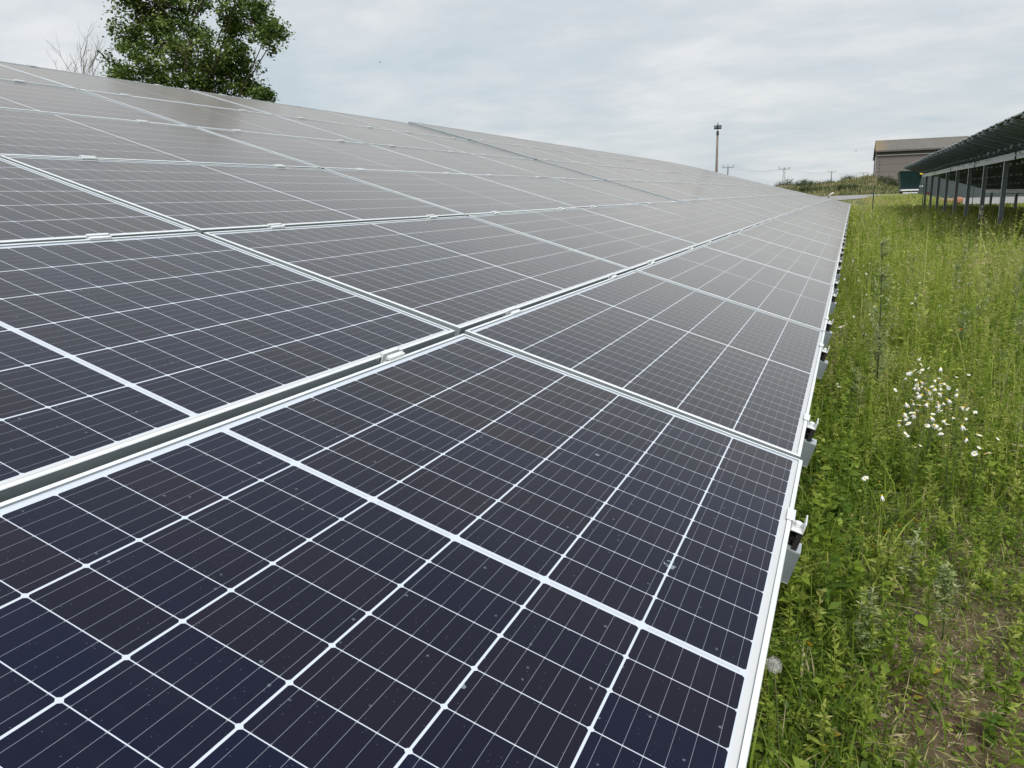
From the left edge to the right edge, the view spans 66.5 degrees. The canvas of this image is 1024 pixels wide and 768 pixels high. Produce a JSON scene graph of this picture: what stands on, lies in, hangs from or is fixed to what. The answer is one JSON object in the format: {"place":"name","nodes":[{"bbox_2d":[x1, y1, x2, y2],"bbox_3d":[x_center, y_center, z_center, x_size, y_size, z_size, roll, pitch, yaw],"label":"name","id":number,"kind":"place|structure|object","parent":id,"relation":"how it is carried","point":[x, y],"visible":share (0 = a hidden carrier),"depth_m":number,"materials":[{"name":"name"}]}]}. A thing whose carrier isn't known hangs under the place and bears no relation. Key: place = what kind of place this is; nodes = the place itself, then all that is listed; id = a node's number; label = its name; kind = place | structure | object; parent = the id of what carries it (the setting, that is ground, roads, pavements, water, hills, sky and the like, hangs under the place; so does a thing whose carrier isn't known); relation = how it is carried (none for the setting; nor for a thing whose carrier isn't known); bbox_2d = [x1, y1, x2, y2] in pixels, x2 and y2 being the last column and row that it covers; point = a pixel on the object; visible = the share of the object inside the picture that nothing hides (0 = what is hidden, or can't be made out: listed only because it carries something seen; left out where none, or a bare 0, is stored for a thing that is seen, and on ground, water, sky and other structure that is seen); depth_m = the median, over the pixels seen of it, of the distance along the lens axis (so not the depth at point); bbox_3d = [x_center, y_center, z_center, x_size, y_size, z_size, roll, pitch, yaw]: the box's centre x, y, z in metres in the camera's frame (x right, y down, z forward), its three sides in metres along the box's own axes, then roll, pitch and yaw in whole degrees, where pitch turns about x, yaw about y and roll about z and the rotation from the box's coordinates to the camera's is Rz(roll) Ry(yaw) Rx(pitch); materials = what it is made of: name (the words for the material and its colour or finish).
{"place":"outdoors","nodes":[
{"label":"outdoors","id":0,"kind":"place"},
{"bbox_2d":[0,0,1023,185],"label":"sky","id":1,"kind":"structure","parent":0,"point":[801,85],"materials":[{"name":"grey"}]},
{"bbox_2d":[776,174,911,195],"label":"mound grass","id":2,"kind":"structure","parent":0,"point":[867,179],"depth_m":87.89,"materials":[{"name":"green plant"}]},
{"bbox_2d":[746,178,1023,767],"bbox_3d":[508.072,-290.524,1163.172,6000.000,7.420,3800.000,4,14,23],"label":"ground","id":3,"kind":"structure","parent":0,"point":[990,694],"depth_m":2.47,"materials":[{"name":"green plant"}]},
{"bbox_2d":[45,19,105,74],"bbox_3d":[-17.565,-10.288,32.398,2.337,9.390,2.291,-10,15,-30],"label":"bare tree","id":4,"kind":"object","parent":3,"relation":"on","point":[92,63],"visible":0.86,"depth_m":31.70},
{"bbox_2d":[88,0,294,102],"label":"leafy tree","id":5,"kind":"object","parent":3,"relation":"on","point":[159,22],"visible":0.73,"depth_m":28.27,"materials":[{"name":"green plant"}]},
{"bbox_2d":[13,64,843,583],"bbox_3d":[-1.096,-0.897,5.322,6.152,2.980,12.968,4,14,23],"label":"mounting rack","id":6,"kind":"object","parent":3,"relation":"on","point":[797,530],"visible":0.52,"depth_m":2.44,"materials":[{"name":"metal"}]},
{"bbox_2d":[0,65,73,88],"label":"solar panel","id":7,"kind":"object","parent":6,"relation":"attached to","point":[7,73],"visible":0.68,"depth_m":5.49,"materials":[{"name":"grey glass"}]},
{"bbox_2d":[0,79,185,125],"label":"solar panel","id":8,"kind":"object","parent":6,"relation":"attached to","point":[16,95],"visible":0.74,"depth_m":4.90,"materials":[{"name":"grey glass"}]},
{"bbox_2d":[0,158,195,244],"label":"solar panel","id":9,"kind":"object","parent":6,"relation":"attached to","point":[36,206],"visible":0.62,"depth_m":2.59,"materials":[{"name":"black glass"}]},
{"bbox_2d":[0,61,271,114],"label":"solar panel","id":10,"kind":"object","parent":6,"relation":"attached to","point":[77,81],"visible":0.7,"depth_m":6.51,"materials":[{"name":"grey glass"}]},
{"bbox_2d":[0,108,318,168],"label":"solar panel","id":11,"kind":"object","parent":6,"relation":"attached to","point":[32,133],"visible":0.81,"depth_m":4.12,"materials":[{"name":"grey glass"}]},
{"bbox_2d":[80,89,363,143],"bbox_3d":[-2.221,-2.132,6.344,1.038,0.036,2.080,22,20,17],"label":"solar panel","id":12,"kind":"object","parent":6,"relation":"attached to","point":[194,115],"visible":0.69,"depth_m":6.13,"materials":[{"name":"grey glass"}]},
{"bbox_2d":[0,232,454,502],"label":"solar panel","id":13,"kind":"object","parent":6,"relation":"attached to","point":[114,349],"visible":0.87,"depth_m":1.81,"materials":[{"name":"black glass"}]},
{"bbox_2d":[0,155,463,233],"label":"solar panel","id":14,"kind":"object","parent":6,"relation":"attached to","point":[201,198],"visible":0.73,"depth_m":3.50,"materials":[{"name":"grey glass"}]},
{"bbox_2d":[191,90,387,129],"bbox_3d":[-2.337,-2.966,8.550,1.038,0.037,2.080,21,20,18],"label":"solar panel","id":15,"kind":"object","parent":6,"relation":"attached to","point":[278,109],"visible":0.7,"depth_m":8.40,"materials":[{"name":"grey glass"}]},
{"bbox_2d":[197,127,464,173],"bbox_3d":[-1.270,-1.770,6.053,1.038,0.037,2.080,21,20,18],"label":"solar panel","id":16,"kind":"object","parent":6,"relation":"attached to","point":[323,154],"visible":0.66,"depth_m":5.83,"materials":[{"name":"grey glass"}]},
{"bbox_2d":[275,115,464,152],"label":"solar panel","id":17,"kind":"object","parent":6,"relation":"attached to","point":[369,135],"visible":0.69,"depth_m":8.07,"materials":[{"name":"grey glass"}]},
{"bbox_2d":[322,110,464,139],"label":"solar panel","id":18,"kind":"object","parent":6,"relation":"attached to","point":[393,125],"visible":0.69,"depth_m":10.31,"materials":[{"name":"grey glass"}]},
{"bbox_2d":[0,334,802,767],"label":"solar panel","id":19,"kind":"object","parent":6,"relation":"attached to","point":[462,550],"visible":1,"depth_m":1.14,"materials":[{"name":"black glass"}]},
{"bbox_2d":[203,216,630,336],"bbox_3d":[-0.219,-0.567,3.516,1.038,0.037,2.080,21,20,18],"label":"solar panel","id":20,"kind":"object","parent":6,"relation":"attached to","point":[459,275],"visible":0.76,"depth_m":3.13,"materials":[{"name":"grey glass"}]},
{"bbox_2d":[324,168,575,215],"bbox_3d":[-0.332,-1.403,5.731,1.038,0.035,2.080,21,20,18],"label":"solar panel","id":21,"kind":"object","parent":6,"relation":"attached to","point":[466,194],"visible":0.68,"depth_m":5.50,"materials":[{"name":"grey glass"}]},
{"bbox_2d":[369,144,549,177],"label":"solar panel","id":22,"kind":"object","parent":6,"relation":"attached to","point":[468,163],"visible":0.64,"depth_m":7.79,"materials":[{"name":"grey glass"}]},
{"bbox_2d":[392,130,532,159],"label":"solar panel","id":23,"kind":"object","parent":6,"relation":"attached to","point":[468,146],"visible":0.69,"depth_m":10.00,"materials":[{"name":"grey glass"}]},
{"bbox_2d":[470,153,601,179],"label":"solar panel","id":24,"kind":"object","parent":6,"relation":"attached to","point":[543,168],"visible":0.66,"depth_m":9.72,"materials":[{"name":"grey glass"}]},
{"bbox_2d":[472,175,637,207],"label":"solar panel","id":25,"kind":"object","parent":6,"relation":"attached to","point":[565,193],"visible":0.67,"depth_m":7.44,"materials":[{"name":"grey glass"}]},
{"bbox_2d":[468,208,697,270],"bbox_3d":[0.604,-1.034,5.399,1.038,0.037,2.080,21,21,18],"label":"solar panel","id":26,"kind":"object","parent":6,"relation":"attached to","point":[618,242],"visible":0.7,"depth_m":5.16,"materials":[{"name":"grey glass"}]},
{"bbox_2d":[553,178,677,203],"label":"solar panel","id":27,"kind":"object","parent":6,"relation":"attached to","point":[622,192],"visible":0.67,"depth_m":9.36,"materials":[{"name":"grey glass"}]},
{"bbox_2d":[464,270,824,458],"bbox_3d":[0.718,-0.199,3.191,1.038,0.037,2.080,21,20,18],"label":"solar panel","id":28,"kind":"object","parent":6,"relation":"attached to","point":[743,371],"visible":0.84,"depth_m":2.78,"materials":[{"name":"black glass"}]},
{"bbox_2d":[580,204,733,245],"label":"solar panel","id":29,"kind":"object","parent":6,"relation":"attached to","point":[674,225],"visible":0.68,"depth_m":7.12,"materials":[{"name":"grey glass"}]},
{"bbox_2d":[642,201,756,233],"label":"solar panel","id":30,"kind":"object","parent":6,"relation":"attached to","point":[709,217],"visible":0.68,"depth_m":9.06,"materials":[{"name":"grey glass"}]},
{"bbox_2d":[635,246,833,331],"bbox_3d":[1.541,-0.666,5.075,1.038,0.035,2.080,21,20,18],"label":"solar panel","id":31,"kind":"object","parent":6,"relation":"attached to","point":[802,300],"visible":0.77,"depth_m":4.82,"materials":[{"name":"grey glass"}]},
{"bbox_2d":[701,233,837,285],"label":"solar panel","id":32,"kind":"object","parent":6,"relation":"attached to","point":[813,267],"visible":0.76,"depth_m":6.78,"materials":[{"name":"grey glass"}]},
{"bbox_2d":[738,225,841,262],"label":"solar panel","id":33,"kind":"object","parent":6,"relation":"attached to","point":[798,243],"visible":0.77,"depth_m":8.72,"materials":[{"name":"grey glass"}]},
{"bbox_2d":[422,123,848,255],"bbox_3d":[4.261,-3.942,17.590,6.137,3.021,15.058,4,14,23],"label":"mounting rack","id":34,"kind":"object","parent":3,"relation":"on","point":[843,243],"visible":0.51,"depth_m":13.43,"materials":[{"name":"metal"}]},
{"bbox_2d":[408,121,521,145],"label":"solar panel","id":35,"kind":"object","parent":34,"relation":"attached to","point":[464,134],"visible":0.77,"depth_m":12.07,"materials":[{"name":"grey glass"}]},
{"bbox_2d":[473,131,564,151],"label":"solar panel","id":36,"kind":"object","parent":34,"relation":"attached to","point":[520,142],"visible":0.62,"depth_m":14.20,"materials":[{"name":"grey glass"}]},
{"bbox_2d":[470,139,578,162],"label":"solar panel","id":37,"kind":"object","parent":34,"relation":"attached to","point":[527,152],"visible":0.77,"depth_m":11.75,"materials":[{"name":"grey glass"}]},
{"bbox_2d":[522,139,595,155],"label":"solar panel","id":38,"kind":"object","parent":34,"relation":"attached to","point":[559,147],"visible":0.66,"depth_m":16.13,"materials":[{"name":"grey glass"}]},
{"bbox_2d":[528,147,615,166],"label":"solar panel","id":39,"kind":"object","parent":34,"relation":"attached to","point":[574,157],"visible":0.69,"depth_m":13.85,"materials":[{"name":"grey glass"}]},
{"bbox_2d":[556,144,618,158],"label":"solar panel","id":40,"kind":"object","parent":34,"relation":"attached to","point":[589,152],"visible":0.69,"depth_m":18.01,"materials":[{"name":"grey glass"}]},
{"bbox_2d":[537,159,640,180],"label":"solar panel","id":41,"kind":"object","parent":34,"relation":"attached to","point":[592,171],"visible":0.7,"depth_m":11.51,"materials":[{"name":"grey glass"}]},
{"bbox_2d":[568,152,642,169],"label":"solar panel","id":42,"kind":"object","parent":34,"relation":"attached to","point":[606,161],"visible":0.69,"depth_m":15.75,"materials":[{"name":"grey glass"}]},
{"bbox_2d":[586,164,666,181],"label":"solar panel","id":43,"kind":"object","parent":34,"relation":"attached to","point":[628,173],"visible":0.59,"depth_m":13.54,"materials":[{"name":"grey glass"}]},
{"bbox_2d":[599,156,663,171],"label":"solar panel","id":44,"kind":"object","parent":34,"relation":"attached to","point":[636,165],"visible":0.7,"depth_m":17.64,"materials":[{"name":"grey glass"}]},
{"bbox_2d":[619,167,688,182],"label":"solar panel","id":45,"kind":"object","parent":34,"relation":"attached to","point":[658,176],"visible":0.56,"depth_m":15.42,"materials":[{"name":"grey glass"}]},
{"bbox_2d":[627,160,681,173],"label":"solar panel","id":46,"kind":"object","parent":34,"relation":"attached to","point":[654,167],"visible":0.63,"depth_m":19.56,"materials":[{"name":"grey glass"}]},
{"bbox_2d":[606,179,705,200],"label":"solar panel","id":47,"kind":"object","parent":34,"relation":"attached to","point":[659,190],"visible":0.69,"depth_m":11.21,"materials":[{"name":"grey glass"}]},
{"bbox_2d":[647,170,705,183],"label":"solar panel","id":48,"kind":"object","parent":34,"relation":"attached to","point":[671,175],"visible":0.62,"depth_m":17.34,"materials":[{"name":"grey glass"}]},
{"bbox_2d":[644,181,724,199],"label":"solar panel","id":49,"kind":"object","parent":34,"relation":"attached to","point":[688,190],"visible":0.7,"depth_m":13.23,"materials":[{"name":"grey glass"}]},
{"bbox_2d":[668,172,720,184],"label":"solar panel","id":50,"kind":"object","parent":34,"relation":"attached to","point":[695,178],"visible":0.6,"depth_m":19.25,"materials":[{"name":"grey glass"}]},
{"bbox_2d":[675,183,737,197],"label":"solar panel","id":51,"kind":"object","parent":34,"relation":"attached to","point":[708,190],"visible":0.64,"depth_m":15.17,"materials":[{"name":"grey glass"}]},
{"bbox_2d":[693,183,751,196],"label":"solar panel","id":52,"kind":"object","parent":34,"relation":"attached to","point":[724,190],"visible":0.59,"depth_m":17.07,"materials":[{"name":"grey glass"}]},
{"bbox_2d":[680,200,770,224],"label":"solar panel","id":53,"kind":"object","parent":34,"relation":"attached to","point":[757,219],"visible":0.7,"depth_m":10.94,"materials":[{"name":"grey glass"}]},
{"bbox_2d":[710,184,759,196],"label":"solar panel","id":54,"kind":"object","parent":34,"relation":"attached to","point":[737,190],"visible":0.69,"depth_m":18.91,"materials":[{"name":"grey glass"}]},
{"bbox_2d":[707,198,781,219],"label":"solar panel","id":55,"kind":"object","parent":34,"relation":"attached to","point":[750,208],"visible":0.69,"depth_m":12.85,"materials":[{"name":"grey glass"}]},
{"bbox_2d":[727,197,790,215],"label":"solar panel","id":56,"kind":"object","parent":34,"relation":"attached to","point":[783,212],"visible":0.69,"depth_m":14.78,"materials":[{"name":"grey glass"}]},
{"bbox_2d":[742,197,797,211],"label":"solar panel","id":57,"kind":"object","parent":34,"relation":"attached to","point":[773,204],"visible":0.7,"depth_m":16.70,"materials":[{"name":"grey glass"}]},
{"bbox_2d":[756,196,802,209],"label":"solar panel","id":58,"kind":"object","parent":34,"relation":"attached to","point":[779,202],"visible":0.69,"depth_m":18.59,"materials":[{"name":"grey glass"}]},
{"bbox_2d":[759,219,842,247],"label":"solar panel","id":59,"kind":"object","parent":34,"relation":"attached to","point":[805,232],"visible":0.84,"depth_m":10.64,"materials":[{"name":"grey glass"}]},
{"bbox_2d":[775,215,844,238],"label":"solar panel","id":60,"kind":"object","parent":34,"relation":"attached to","point":[813,227],"visible":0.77,"depth_m":12.54,"materials":[{"name":"grey glass"}]},
{"bbox_2d":[785,212,845,231],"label":"solar panel","id":61,"kind":"object","parent":34,"relation":"attached to","point":[818,221],"visible":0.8,"depth_m":14.47,"materials":[{"name":"grey glass"}]},
{"bbox_2d":[794,210,845,226],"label":"solar panel","id":62,"kind":"object","parent":34,"relation":"attached to","point":[819,217],"visible":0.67,"depth_m":16.41,"materials":[{"name":"grey glass"}]},
{"bbox_2d":[800,208,846,222],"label":"solar panel","id":63,"kind":"object","parent":34,"relation":"attached to","point":[824,215],"visible":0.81,"depth_m":18.25,"materials":[{"name":"grey glass"}]},
{"bbox_2d":[714,124,721,171],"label":"lamp post","id":64,"kind":"object","parent":3,"relation":"on","point":[717,126],"visible":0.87,"depth_m":60.17,"materials":[{"name":"grey metal"}]},
{"bbox_2d":[765,657,781,767],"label":"dandelion clock","id":65,"kind":"object","parent":3,"relation":"on","point":[774,665],"visible":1,"depth_m":1.63,"materials":[{"name":"white plant"}]},
{"bbox_2d":[787,640,816,732],"bbox_3d":[0.816,0.846,2.187,0.113,0.263,0.120,4,14,23],"label":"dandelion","id":66,"kind":"object","parent":3,"relation":"on","point":[809,643],"visible":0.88,"depth_m":2.19,"materials":[{"name":"green plant"}]},
{"bbox_2d":[849,367,866,418],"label":"tall weed","id":67,"kind":"object","parent":3,"relation":"on","point":[856,391],"visible":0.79,"depth_m":4.85,"materials":[{"name":"green plant"}]},
{"bbox_2d":[851,586,883,665],"bbox_3d":[1.125,0.782,2.477,0.084,0.280,0.099,-2,13,0],"label":"tall weed","id":68,"kind":"object","parent":3,"relation":"on","point":[873,598],"visible":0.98,"depth_m":2.46,"materials":[{"name":"green plant"}]},
{"bbox_2d":[856,476,884,533],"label":"daisy plant","id":69,"kind":"object","parent":3,"relation":"on","point":[864,478],"visible":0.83,"depth_m":3.35,"materials":[{"name":"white plant"}]},
{"bbox_2d":[850,237,899,398],"bbox_3d":[2.411,-0.350,5.168,0.313,1.227,0.350,4,14,23],"label":"tall weed","id":70,"kind":"object","parent":3,"relation":"on","point":[878,338],"visible":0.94,"depth_m":5.13,"materials":[{"name":"green plant"}]},
{"bbox_2d":[756,468,1023,767],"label":"soil crumbs","id":71,"kind":"object","parent":3,"relation":"on","point":[961,659],"visible":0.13,"depth_m":2.53,"materials":[{"name":"brown soil"}]},
{"bbox_2d":[895,402,916,479],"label":"daisy plant","id":72,"kind":"object","parent":3,"relation":"on","point":[904,419],"visible":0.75,"depth_m":4.01,"materials":[{"name":"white plant"}]},
{"bbox_2d":[898,527,923,586],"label":"tall weed","id":73,"kind":"object","parent":3,"relation":"on","point":[910,574],"visible":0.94,"depth_m":2.93,"materials":[{"name":"green plant"}]},
{"bbox_2d":[894,370,929,429],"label":"daisy plant","id":74,"kind":"object","parent":3,"relation":"on","point":[917,389],"visible":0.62,"depth_m":4.58,"materials":[{"name":"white plant"}]},
{"bbox_2d":[898,420,930,501],"bbox_3d":[1.923,0.380,3.765,0.144,0.425,0.091,4,14,23],"label":"daisy plant","id":75,"kind":"object","parent":3,"relation":"on","point":[911,480],"visible":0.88,"depth_m":3.75,"materials":[{"name":"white plant"}]},
{"bbox_2d":[905,388,925,451],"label":"daisy plant","id":76,"kind":"object","parent":3,"relation":"on","point":[906,420],"visible":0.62,"depth_m":4.29,"materials":[{"name":"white plant"}]},
{"bbox_2d":[873,135,971,183],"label":"barn","id":77,"kind":"structure","parent":3,"relation":"on","point":[892,158],"depth_m":102.17,"materials":[{"name":"metal"}]},
{"bbox_2d":[912,381,941,434],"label":"daisy plant","id":78,"kind":"object","parent":3,"relation":"on","point":[940,386],"visible":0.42,"depth_m":4.64,"materials":[{"name":"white plant"}]},
{"bbox_2d":[911,399,944,481],"bbox_3d":[2.116,0.310,4.000,0.148,0.459,0.108,1,13,10],"label":"daisy plant","id":79,"kind":"object","parent":3,"relation":"on","point":[930,432],"visible":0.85,"depth_m":4.00,"materials":[{"name":"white plant"}]},
{"bbox_2d":[917,385,950,453],"bbox_3d":[2.314,0.226,4.303,0.160,0.461,0.141,-14,18,-41],"label":"daisy plant","id":80,"kind":"object","parent":3,"relation":"on","point":[927,404],"visible":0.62,"depth_m":4.29,"materials":[{"name":"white plant"}]},
{"bbox_2d":[932,560,960,639],"bbox_3d":[1.450,0.734,2.620,0.089,0.299,0.088,4,14,23],"label":"tall weed","id":81,"kind":"object","parent":3,"relation":"on","point":[944,590],"visible":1,"depth_m":2.60,"materials":[{"name":"green plant"}]},
{"bbox_2d":[938,388,964,442],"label":"daisy plant","id":82,"kind":"object","parent":3,"relation":"on","point":[947,400],"visible":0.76,"depth_m":4.39,"materials":[{"name":"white plant"}]},
{"bbox_2d":[938,406,965,474],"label":"daisy plant","id":83,"kind":"object","parent":3,"relation":"on","point":[956,434],"visible":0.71,"depth_m":4.06,"materials":[{"name":"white plant"}]},
{"bbox_2d":[934,374,969,425],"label":"daisy plant","id":84,"kind":"object","parent":3,"relation":"on","point":[935,380],"visible":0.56,"depth_m":4.73,"materials":[{"name":"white plant"}]},
{"bbox_2d":[938,424,967,507],"bbox_3d":[2.065,0.385,3.700,0.145,0.441,0.104,-4,13,-11],"label":"daisy plant","id":85,"kind":"object","parent":3,"relation":"on","point":[946,459],"visible":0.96,"depth_m":3.70,"materials":[{"name":"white plant"}]},
{"bbox_2d":[953,304,970,362],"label":"tall weed","id":86,"kind":"object","parent":3,"relation":"on","point":[963,321],"visible":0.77,"depth_m":6.18,"materials":[{"name":"green plant"}]},
{"bbox_2d":[903,163,1023,207],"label":"mounting rack","id":87,"kind":"object","parent":3,"relation":"on","point":[991,189],"visible":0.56,"depth_m":48.23,"materials":[{"name":"metal"}]},
{"bbox_2d":[911,174,1023,197],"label":"shed","id":88,"kind":"structure","parent":3,"relation":"on","point":[962,188],"depth_m":73.72,"materials":[{"name":"grey metal"}]},
{"bbox_2d":[912,158,1023,210],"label":"mounting rack","id":89,"kind":"object","parent":3,"relation":"on","point":[1012,187],"visible":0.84,"depth_m":40.88,"materials":[{"name":"metal"}]},
{"bbox_2d":[959,391,981,460],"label":"daisy plant","id":90,"kind":"object","parent":3,"relation":"on","point":[966,419],"visible":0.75,"depth_m":4.19,"materials":[{"name":"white plant"}]},
{"bbox_2d":[924,150,1023,217],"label":"mounting rack","id":91,"kind":"object","parent":3,"relation":"on","point":[956,164],"visible":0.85,"depth_m":33.58,"materials":[{"name":"metal"}]},
{"bbox_2d":[965,278,993,348],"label":"tall weed","id":92,"kind":"object","parent":3,"relation":"on","point":[980,306],"visible":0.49,"depth_m":6.70,"materials":[{"name":"green plant"}]},
{"bbox_2d":[941,136,1023,226],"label":"mounting rack","id":93,"kind":"object","parent":3,"relation":"on","point":[1006,161],"visible":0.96,"depth_m":26.03,"materials":[{"name":"metal"}]},
{"bbox_2d":[966,433,998,500],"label":"daisy plant","id":94,"kind":"object","parent":3,"relation":"on","point":[974,453],"visible":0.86,"depth_m":3.70,"materials":[{"name":"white plant"}]},
{"bbox_2d":[970,110,1023,233],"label":"mounting rack","id":95,"kind":"object","parent":3,"relation":"on","point":[1016,123],"visible":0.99,"depth_m":20.52,"materials":[{"name":"metal"}]},
{"bbox_2d":[999,266,1023,321],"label":"tall weed","id":96,"kind":"object","parent":3,"relation":"on","point":[1019,279],"visible":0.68,"depth_m":7.43,"materials":[{"name":"green plant"}]},
{"bbox_2d":[1009,313,1023,368],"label":"tall weed","id":97,"kind":"object","parent":3,"relation":"on","point":[1019,321],"visible":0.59,"depth_m":5.86,"materials":[{"name":"green plant"}]},
{"bbox_2d":[824,194,1023,199],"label":"road","id":98,"kind":"structure","parent":0,"point":[845,197],"depth_m":68.91,"materials":[{"name":"grey asphalt"}]},
{"bbox_2d":[896,171,922,193],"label":"feed wagon","id":99,"kind":"object","parent":98,"relation":"on","point":[909,180],"visible":0.87,"depth_m":70.07,"materials":[{"name":"green metal"}]},
{"bbox_2d":[942,197,1023,203],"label":"concrete yard","id":100,"kind":"structure","parent":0,"point":[1007,200],"depth_m":61.88,"materials":[{"name":"grey concrete"}]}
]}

